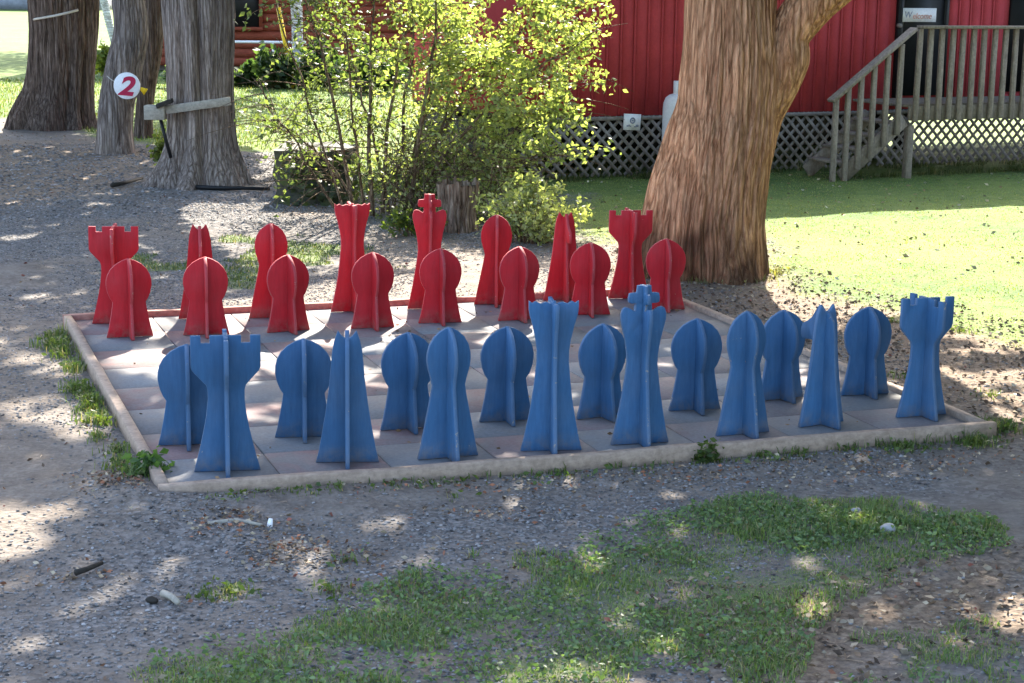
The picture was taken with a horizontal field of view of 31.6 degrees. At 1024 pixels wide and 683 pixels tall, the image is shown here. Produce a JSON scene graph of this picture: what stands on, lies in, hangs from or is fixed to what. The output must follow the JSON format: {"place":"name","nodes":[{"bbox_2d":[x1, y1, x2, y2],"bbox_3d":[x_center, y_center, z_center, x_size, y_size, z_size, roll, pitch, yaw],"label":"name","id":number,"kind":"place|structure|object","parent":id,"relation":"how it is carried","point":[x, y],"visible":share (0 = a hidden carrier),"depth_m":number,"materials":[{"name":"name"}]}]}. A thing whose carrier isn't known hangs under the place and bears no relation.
{"place":"outdoors","nodes":[
{"label":"outdoors","id":0,"kind":"place"},
{"bbox_2d":[0,0,111,10],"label":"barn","id":1,"kind":"structure","parent":0,"point":[15,4],"depth_m":116.88,"materials":[{"name":"grey wood"}]},
{"bbox_2d":[0,76,631,288],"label":"back grass","id":2,"kind":"structure","parent":0,"point":[272,91],"depth_m":29.53,"materials":[{"name":"green plant"}]},
{"bbox_2d":[134,303,857,478],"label":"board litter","id":3,"kind":"object","parent":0,"point":[399,430],"visible":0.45,"depth_m":10.91,"materials":[{"name":"brown plant"}]},
{"bbox_2d":[0,9,1023,682],"bbox_3d":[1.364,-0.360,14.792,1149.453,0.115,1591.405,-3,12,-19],"label":"ground","id":4,"kind":"structure","parent":0,"point":[998,493],"depth_m":9.16,"materials":[{"name":"grey gravel"}]},
{"bbox_2d":[3,0,99,130],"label":"cedar tree","id":5,"kind":"object","parent":4,"relation":"on","point":[57,93],"visible":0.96,"depth_m":29.64,"materials":[{"name":"brown plant"}]},
{"bbox_2d":[33,9,78,20],"bbox_3d":[-7.569,-5.303,29.404,1.145,0.233,0.356,9,14,34],"label":"rope","id":6,"kind":"object","parent":5,"relation":"attached to","point":[59,14],"visible":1,"depth_m":29.14,"materials":[{"name":"white fabric"}]},
{"bbox_2d":[74,561,103,575],"bbox_3d":[-1.841,0.986,7.878,0.031,0.030,0.162,8,13,31],"label":"twig","id":7,"kind":"object","parent":4,"relation":"on","point":[82,570],"visible":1,"depth_m":7.85,"materials":[{"name":"brown wood"}]},
{"bbox_2d":[95,39,108,76],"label":"shrub","id":8,"kind":"object","parent":4,"relation":"on","point":[102,54],"visible":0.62,"depth_m":44.62,"materials":[{"name":"green plant"}]},
{"bbox_2d":[100,0,113,41],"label":"birch tree","id":9,"kind":"object","parent":4,"relation":"on","point":[107,15],"visible":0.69,"depth_m":59.32,"materials":[{"name":"white plant"}]},
{"bbox_2d":[95,0,148,154],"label":"cedar tree","id":10,"kind":"object","parent":4,"relation":"on","point":[126,53],"visible":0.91,"depth_m":25.58,"materials":[{"name":"grey plant"}]},
{"bbox_2d":[114,72,139,98],"bbox_3d":[-5.394,-3.582,25.333,0.374,0.374,0.028,1,11,0],"label":"number sign","id":11,"kind":"object","parent":10,"relation":"attached to","point":[126,85],"visible":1,"depth_m":25.33,"materials":[{"name":"white paint"}]},
{"bbox_2d":[121,445,174,476],"bbox_3d":[-1.854,0.637,9.314,0.286,0.218,0.246,-9,15,-41],"label":"plant","id":12,"kind":"object","parent":4,"relation":"on","point":[155,458],"visible":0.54,"depth_m":9.27,"materials":[{"name":"green plant"}]},
{"bbox_2d":[133,0,163,137],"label":"cedar tree","id":13,"kind":"object","parent":4,"relation":"on","point":[149,78],"visible":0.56,"depth_m":28.22,"materials":[{"name":"brown plant"}]},
{"bbox_2d":[140,87,147,94],"bbox_3d":[-5.168,-3.516,25.391,0.122,0.112,0.024,-1,12,-11],"label":"marker tag","id":14,"kind":"object","parent":13,"relation":"attached to","point":[143,90],"visible":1,"depth_m":25.38,"materials":[{"name":"yellow plastic"}]},
{"bbox_2d":[145,596,157,603],"bbox_3d":[-1.496,1.075,7.517,0.051,0.033,0.041,-3,12,-19],"label":"stone","id":15,"kind":"object","parent":4,"relation":"on","point":[151,599],"visible":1,"depth_m":7.50,"materials":[{"name":"grey stone"}]},
{"bbox_2d":[146,128,164,165],"bbox_3d":[-4.663,-2.602,24.299,0.526,0.551,0.511,-3,12,-19],"label":"shrub","id":16,"kind":"object","parent":4,"relation":"on","point":[157,150],"visible":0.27,"depth_m":24.18,"materials":[{"name":"green plant"}]},
{"bbox_2d":[160,64,165,80],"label":"shrub","id":17,"kind":"object","parent":4,"relation":"on","point":[163,73],"depth_m":40.58,"materials":[{"name":"green plant"}]},
{"bbox_2d":[159,589,180,604],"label":"twig","id":18,"kind":"object","parent":4,"relation":"on","point":[173,598],"visible":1,"depth_m":7.52,"materials":[{"name":"grey wood"}]},
{"bbox_2d":[142,0,253,190],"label":"cedar tree","id":19,"kind":"object","parent":4,"relation":"on","point":[199,40],"visible":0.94,"depth_m":21.93,"materials":[{"name":"grey plant"}]},
{"bbox_2d":[144,98,173,157],"bbox_3d":[-4.264,-2.574,21.862,0.346,0.721,0.263,0,11,-5],"label":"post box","id":20,"kind":"object","parent":19,"relation":"attached to","point":[157,111],"visible":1,"depth_m":21.75,"materials":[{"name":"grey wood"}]},
{"bbox_2d":[165,97,230,113],"bbox_3d":[-3.786,-2.845,21.802,0.800,0.220,0.035,1,11,0],"label":"plank","id":21,"kind":"object","parent":19,"relation":"attached to","point":[195,105],"visible":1,"depth_m":21.79,"materials":[{"name":"grey wood"}]},
{"bbox_2d":[195,185,269,189],"bbox_3d":[-3.476,-1.858,21.835,1.107,0.065,0.122,2,11,3],"label":"pole","id":22,"kind":"object","parent":4,"relation":"on","point":[203,187],"visible":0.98,"depth_m":21.82,"materials":[{"name":"black metal"}]},
{"bbox_2d":[234,58,262,86],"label":"shrub","id":23,"kind":"object","parent":4,"relation":"on","point":[244,69],"visible":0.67,"depth_m":41.53,"materials":[{"name":"green plant"}]},
{"bbox_2d":[267,518,272,526],"bbox_3d":[-1.144,0.869,8.546,0.028,0.067,0.026,1,11,3],"label":"peg","id":24,"kind":"object","parent":4,"relation":"on","point":[270,521],"visible":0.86,"depth_m":8.53,"materials":[{"name":"white paint"}]},
{"bbox_2d":[235,40,305,51],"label":"handrail","id":25,"kind":"object","parent":4,"relation":"on","point":[249,41],"visible":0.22,"depth_m":46.37,"materials":[{"name":"white metal"}]},
{"bbox_2d":[250,40,294,88],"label":"shrub","id":26,"kind":"object","parent":4,"relation":"on","point":[262,57],"visible":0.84,"depth_m":40.80,"materials":[{"name":"green plant"}]},
{"bbox_2d":[276,5,293,88],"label":"guy guard","id":27,"kind":"object","parent":4,"relation":"on","point":[283,40],"visible":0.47,"depth_m":41.03,"materials":[{"name":"yellow plastic"}]},
{"bbox_2d":[159,0,412,72],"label":"log cabin","id":28,"kind":"object","parent":4,"relation":"on","point":[256,24],"visible":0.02,"depth_m":47.80,"materials":[{"name":"red wood"}]},
{"bbox_2d":[235,0,258,26],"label":"window","id":29,"kind":"structure","parent":28,"relation":"in","point":[253,21],"depth_m":47.50,"materials":[{"name":"black glass"}]},
{"bbox_2d":[235,0,262,30],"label":"window frame","id":30,"kind":"structure","parent":28,"relation":"in","point":[260,28],"depth_m":47.55,"materials":[{"name":"red wood"}]},
{"bbox_2d":[290,0,302,65],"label":"birch tree","id":31,"kind":"object","parent":4,"relation":"on","point":[295,22],"visible":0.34,"depth_m":42.46,"materials":[{"name":"white plant"}]},
{"bbox_2d":[0,143,595,219],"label":"gravel","id":32,"kind":"structure","parent":4,"relation":"on","point":[15,155],"depth_m":21.98,"materials":[{"name":"grey gravel"}]},
{"bbox_2d":[110,176,142,187],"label":"branch","id":33,"kind":"object","parent":32,"relation":"on","point":[116,184],"visible":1,"depth_m":22.12,"materials":[{"name":"brown wood"}]},
{"bbox_2d":[279,32,346,88],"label":"shrub","id":34,"kind":"object","parent":4,"relation":"on","point":[313,55],"visible":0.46,"depth_m":41.01,"materials":[{"name":"green plant"}]},
{"bbox_2d":[272,141,361,206],"bbox_3d":[-2.222,-1.918,20.927,1.016,0.713,1.221,1,11,0],"label":"tree stump","id":35,"kind":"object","parent":4,"relation":"on","point":[296,192],"depth_m":20.59,"materials":[{"name":"grey wood"}]},
{"bbox_2d":[328,38,410,92],"bbox_3d":[-3.212,-6.144,40.263,1.829,1.250,1.535,-3,12,-19],"label":"shrub","id":36,"kind":"object","parent":4,"relation":"on","point":[364,73],"visible":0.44,"depth_m":39.99,"materials":[{"name":"green plant"}]},
{"bbox_2d":[187,0,633,224],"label":"bush","id":37,"kind":"object","parent":4,"relation":"on","point":[457,50],"visible":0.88,"depth_m":19.43,"materials":[{"name":"green plant"}]},
{"bbox_2d":[379,202,446,237],"bbox_3d":[-0.935,-1.212,18.201,0.640,0.359,0.727,4,12,17],"label":"shrub","id":38,"kind":"object","parent":4,"relation":"on","point":[404,221],"visible":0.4,"depth_m":18.14,"materials":[{"name":"green plant"}]},
{"bbox_2d":[436,176,479,233],"bbox_3d":[-0.558,-1.378,18.699,0.501,0.643,0.515,-3,12,-19],"label":"tree stump","id":39,"kind":"object","parent":4,"relation":"on","point":[455,199],"visible":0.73,"depth_m":18.52,"materials":[{"name":"brown wood"}]},
{"bbox_2d":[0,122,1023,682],"bbox_3d":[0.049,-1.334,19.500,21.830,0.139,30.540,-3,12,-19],"label":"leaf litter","id":40,"kind":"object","parent":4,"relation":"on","point":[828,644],"visible":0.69,"depth_m":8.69,"materials":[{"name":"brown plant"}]},
{"bbox_2d":[207,518,262,526],"bbox_3d":[-1.308,0.855,8.563,0.265,0.026,0.092,1,11,0],"label":"twig","id":41,"kind":"object","parent":40,"relation":"on","point":[240,520],"visible":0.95,"depth_m":8.55,"materials":[{"name":"grey wood"}]},
{"bbox_2d":[29,156,1023,606],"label":"weeds","id":42,"kind":"object","parent":4,"relation":"on","point":[89,400],"visible":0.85,"depth_m":10.33,"materials":[{"name":"green plant"}]},
{"bbox_2d":[63,288,996,491],"bbox_3d":[-0.255,0.192,11.896,4.800,0.134,4.800,-3,12,-19],"label":"chess board","id":43,"kind":"object","parent":4,"relation":"on","point":[129,389],"visible":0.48,"depth_m":10.62,"materials":[{"name":"grey concrete"}]},
{"bbox_2d":[88,223,138,323],"bbox_3d":[-2.885,-0.482,13.126,0.264,0.712,0.264,10,14,37],"label":"rook","id":44,"kind":"object","parent":43,"relation":"on","point":[110,247],"visible":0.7,"depth_m":13.08,"materials":[{"name":"red paint"}]},
{"bbox_2d":[106,258,152,340],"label":"pawn","id":45,"kind":"object","parent":43,"relation":"on","point":[128,284],"visible":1,"depth_m":12.65,"materials":[{"name":"red paint"}]},
{"bbox_2d":[157,344,207,450],"bbox_3d":[-1.758,0.287,9.798,0.242,0.556,0.242,8,14,33],"label":"pawn","id":46,"kind":"object","parent":43,"relation":"on","point":[183,388],"visible":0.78,"depth_m":9.78,"materials":[{"name":"blue paint"}]},
{"bbox_2d":[178,224,212,318],"bbox_3d":[-2.301,-0.514,13.349,0.276,0.705,0.276,8,14,33],"label":"knight","id":47,"kind":"object","parent":43,"relation":"on","point":[199,244],"visible":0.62,"depth_m":13.32,"materials":[{"name":"red paint"}]},
{"bbox_2d":[183,257,229,337],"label":"pawn","id":48,"kind":"object","parent":43,"relation":"on","point":[205,282],"visible":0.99,"depth_m":12.78,"materials":[{"name":"red paint"}]},
{"bbox_2d":[190,329,260,477],"bbox_3d":[-1.465,0.317,9.276,0.264,0.712,0.264,9,14,34],"label":"rook","id":49,"kind":"object","parent":43,"relation":"on","point":[225,367],"visible":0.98,"depth_m":9.25,"materials":[{"name":"blue paint"}]},
{"bbox_2d":[249,223,287,317],"bbox_3d":[-1.789,-0.528,13.447,0.254,0.708,0.254,8,13,31],"label":"bishop","id":50,"kind":"object","parent":43,"relation":"on","point":[271,245],"visible":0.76,"depth_m":13.42,"materials":[{"name":"red paint"}]},
{"bbox_2d":[267,254,309,334],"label":"pawn","id":51,"kind":"object","parent":43,"relation":"on","point":[287,279],"visible":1,"depth_m":12.92,"materials":[{"name":"red paint"}]},
{"bbox_2d":[275,338,330,442],"bbox_3d":[-1.151,0.256,9.998,0.242,0.556,0.242,9,14,36],"label":"pawn","id":52,"kind":"object","parent":43,"relation":"on","point":[302,369],"visible":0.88,"depth_m":9.98,"materials":[{"name":"blue paint"}]},
{"bbox_2d":[316,330,378,469],"bbox_3d":[-0.865,0.285,9.498,0.276,0.705,0.276,10,15,39],"label":"knight","id":53,"kind":"object","parent":43,"relation":"on","point":[347,436],"visible":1,"depth_m":9.47,"materials":[{"name":"blue paint"}]},
{"bbox_2d":[331,201,369,312],"bbox_3d":[-1.213,-0.638,13.735,0.251,0.828,0.251,7,13,27],"label":"queen","id":54,"kind":"object","parent":43,"relation":"on","point":[352,218],"visible":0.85,"depth_m":13.70,"materials":[{"name":"red paint"}]},
{"bbox_2d":[351,252,394,330],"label":"pawn","id":55,"kind":"object","parent":43,"relation":"on","point":[372,276],"visible":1,"depth_m":13.11,"materials":[{"name":"red paint"}]},
{"bbox_2d":[380,332,429,434],"bbox_3d":[-0.588,0.220,10.218,0.242,0.556,0.242,6,12,23],"label":"pawn","id":56,"kind":"object","parent":43,"relation":"on","point":[405,373],"visible":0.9,"depth_m":10.19,"materials":[{"name":"blue paint"}]},
{"bbox_2d":[407,194,446,308],"bbox_3d":[-0.634,-0.690,13.883,0.250,0.888,0.250,10,14,37],"label":"king","id":57,"kind":"object","parent":43,"relation":"on","point":[429,221],"visible":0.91,"depth_m":13.84,"materials":[{"name":"red paint"}]},
{"bbox_2d":[418,248,461,325],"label":"pawn","id":58,"kind":"object","parent":43,"relation":"on","point":[440,271],"visible":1,"depth_m":13.34,"materials":[{"name":"red paint"}]},
{"bbox_2d":[417,327,477,461],"bbox_3d":[-0.338,0.271,9.603,0.254,0.708,0.254,6,12,23],"label":"bishop","id":59,"kind":"object","parent":43,"relation":"on","point":[448,431],"visible":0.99,"depth_m":9.58,"materials":[{"name":"blue paint"}]},
{"bbox_2d":[474,215,511,307],"bbox_3d":[-0.123,-0.639,14.128,0.254,0.708,0.254,11,15,42],"label":"bishop","id":60,"kind":"object","parent":43,"relation":"on","point":[496,236],"visible":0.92,"depth_m":14.10,"materials":[{"name":"red paint"}]},
{"bbox_2d":[479,326,533,426],"bbox_3d":[-0.030,0.185,10.437,0.242,0.556,0.242,7,13,28],"label":"pawn","id":61,"kind":"object","parent":43,"relation":"on","point":[506,356],"visible":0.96,"depth_m":10.41,"materials":[{"name":"blue paint"}]},
{"bbox_2d":[498,246,538,322],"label":"pawn","id":62,"kind":"object","parent":43,"relation":"on","point":[519,270],"visible":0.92,"depth_m":13.49,"materials":[{"name":"red paint"}]},
{"bbox_2d":[520,296,581,453],"bbox_3d":[0.218,0.186,9.764,0.251,0.828,0.251,10,14,37],"label":"queen","id":63,"kind":"object","parent":43,"relation":"on","point":[551,426],"visible":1,"depth_m":9.75,"materials":[{"name":"blue paint"}]},
{"bbox_2d":[543,212,576,302],"bbox_3d":[0.420,-0.675,14.353,0.276,0.705,0.276,8,14,33],"label":"knight","id":64,"kind":"object","parent":43,"relation":"on","point":[560,284],"visible":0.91,"depth_m":14.35,"materials":[{"name":"red paint"}]},
{"bbox_2d":[570,242,610,317],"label":"pawn","id":65,"kind":"object","parent":43,"relation":"on","point":[590,265],"visible":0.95,"depth_m":13.76,"materials":[{"name":"red paint"}]},
{"bbox_2d":[576,323,625,421],"bbox_3d":[0.526,0.168,10.563,0.242,0.556,0.242,4,12,17],"label":"pawn","id":66,"kind":"object","parent":43,"relation":"on","point":[602,354],"visible":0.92,"depth_m":10.52,"materials":[{"name":"blue paint"}]},
{"bbox_2d":[608,207,652,298],"bbox_3d":[0.944,-0.698,14.488,0.264,0.712,0.264,9,14,35],"label":"rook","id":67,"kind":"object","parent":43,"relation":"on","point":[630,230],"visible":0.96,"depth_m":14.46,"materials":[{"name":"red paint"}]},
{"bbox_2d":[610,284,667,446],"bbox_3d":[0.713,0.128,9.937,0.250,0.888,0.250,7,13,29],"label":"king","id":68,"kind":"object","parent":43,"relation":"on","point":[640,420],"visible":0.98,"depth_m":9.91,"materials":[{"name":"blue paint"}]},
{"bbox_2d":[646,238,685,312],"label":"pawn","id":69,"kind":"object","parent":43,"relation":"on","point":[665,261],"visible":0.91,"depth_m":14.01,"materials":[{"name":"red paint"}]},
{"bbox_2d":[668,318,721,415],"bbox_3d":[1.095,0.135,10.769,0.242,0.556,0.242,8,13,31],"label":"pawn","id":70,"kind":"object","parent":43,"relation":"on","point":[696,347],"visible":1,"depth_m":10.74,"materials":[{"name":"blue paint"}]},
{"bbox_2d":[715,311,768,438],"bbox_3d":[1.314,0.176,10.198,0.254,0.708,0.254,5,12,22],"label":"bishop","id":71,"kind":"object","parent":43,"relation":"on","point":[743,410],"visible":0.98,"depth_m":10.17,"materials":[{"name":"blue paint"}]},
{"bbox_2d":[762,310,804,403],"bbox_3d":[1.657,0.079,11.089,0.242,0.556,0.242,5,12,20],"label":"pawn","id":72,"kind":"object","parent":43,"relation":"on","point":[783,349],"visible":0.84,"depth_m":11.04,"materials":[{"name":"blue paint"}]},
{"bbox_2d":[798,304,843,429],"bbox_3d":[1.791,0.131,10.466,0.276,0.705,0.276,4,12,13],"label":"knight","id":73,"kind":"object","parent":43,"relation":"on","point":[822,404],"visible":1,"depth_m":10.41,"materials":[{"name":"blue paint"}]},
{"bbox_2d":[841,306,891,399],"bbox_3d":[2.208,0.057,11.245,0.242,0.556,0.242,7,13,29],"label":"pawn","id":74,"kind":"object","parent":43,"relation":"on","point":[867,334],"visible":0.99,"depth_m":11.21,"materials":[{"name":"blue paint"}]},
{"bbox_2d":[895,293,954,421],"bbox_3d":[2.439,0.091,10.695,0.264,0.712,0.264,6,13,24],"label":"rook","id":75,"kind":"object","parent":43,"relation":"on","point":[926,323],"visible":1,"depth_m":10.65,"materials":[{"name":"blue paint"}]},
{"bbox_2d":[469,167,594,245],"bbox_3d":[0.195,-1.353,17.970,1.384,0.760,1.206,9,14,35],"label":"shrub","id":76,"kind":"object","parent":4,"relation":"on","point":[535,222],"visible":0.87,"depth_m":17.80,"materials":[{"name":"green plant"}]},
{"bbox_2d":[662,81,678,138],"bbox_3d":[2.166,-2.765,23.645,0.408,1.275,0.408,-3,12,-19],"label":"gas tank","id":77,"kind":"object","parent":4,"relation":"on","point":[670,101],"visible":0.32,"depth_m":23.48,"materials":[{"name":"white metal"}]},
{"bbox_2d":[691,436,724,463],"bbox_3d":[1.060,0.595,9.847,0.203,0.176,0.234,-3,12,-19],"label":"plant","id":78,"kind":"object","parent":4,"relation":"on","point":[707,458],"visible":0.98,"depth_m":9.80,"materials":[{"name":"green plant"}]},
{"bbox_2d":[412,0,1023,179],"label":"red building","id":79,"kind":"structure","parent":4,"relation":"on","point":[641,54],"depth_m":25.03,"materials":[{"name":"red wood"}]},
{"bbox_2d":[623,114,640,129],"bbox_3d":[1.578,-2.880,23.729,0.260,0.222,0.034,-5,13,-26],"label":"notice board","id":80,"kind":"object","parent":79,"relation":"attached to","point":[631,121],"visible":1,"depth_m":23.72,"materials":[{"name":"white paint"}]},
{"bbox_2d":[902,8,936,21],"bbox_3d":[5.745,-4.602,25.487,0.581,0.192,0.020,-5,13,-26],"label":"door sign","id":81,"kind":"object","parent":79,"relation":"attached to","point":[919,14],"visible":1,"depth_m":25.48,"materials":[{"name":"white paint"}]},
{"bbox_2d":[896,0,944,95],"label":"door","id":82,"kind":"structure","parent":79,"relation":"in","point":[910,45],"depth_m":25.64,"materials":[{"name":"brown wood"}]},
{"bbox_2d":[1005,0,1023,91],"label":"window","id":83,"kind":"structure","parent":79,"relation":"in","point":[1016,8],"depth_m":26.37,"materials":[{"name":"black glass"}]},
{"bbox_2d":[641,0,850,284],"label":"cedar tree","id":84,"kind":"object","parent":4,"relation":"on","point":[744,65],"visible":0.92,"depth_m":15.59,"materials":[{"name":"brown plant"}]},
{"bbox_2d":[803,25,1023,181],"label":"wooden deck","id":85,"kind":"structure","parent":4,"relation":"on","point":[927,107],"depth_m":24.17,"materials":[{"name":"grey wood"}]},
{"bbox_2d":[128,487,1023,682],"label":"grass","id":86,"kind":"structure","parent":0,"point":[861,525],"depth_m":7.52,"materials":[{"name":"green plant"}]},
{"bbox_2d":[851,507,861,512],"bbox_3d":[1.702,0.836,8.950,0.053,0.028,0.040,-3,12,-19],"label":"stone","id":87,"kind":"object","parent":86,"relation":"on","point":[853,509],"visible":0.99,"depth_m":8.94,"materials":[{"name":"grey stone"}]},
{"bbox_2d":[880,523,895,533],"bbox_3d":[1.799,0.895,8.649,0.072,0.050,0.068,-3,12,-19],"label":"stone","id":88,"kind":"object","parent":86,"relation":"on","point":[887,526],"visible":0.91,"depth_m":8.63,"materials":[{"name":"white stone"}]},
{"bbox_2d":[553,170,1023,347],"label":"lawn grass","id":89,"kind":"structure","parent":0,"point":[769,199],"depth_m":19.43,"materials":[{"name":"green plant"}]}
]}

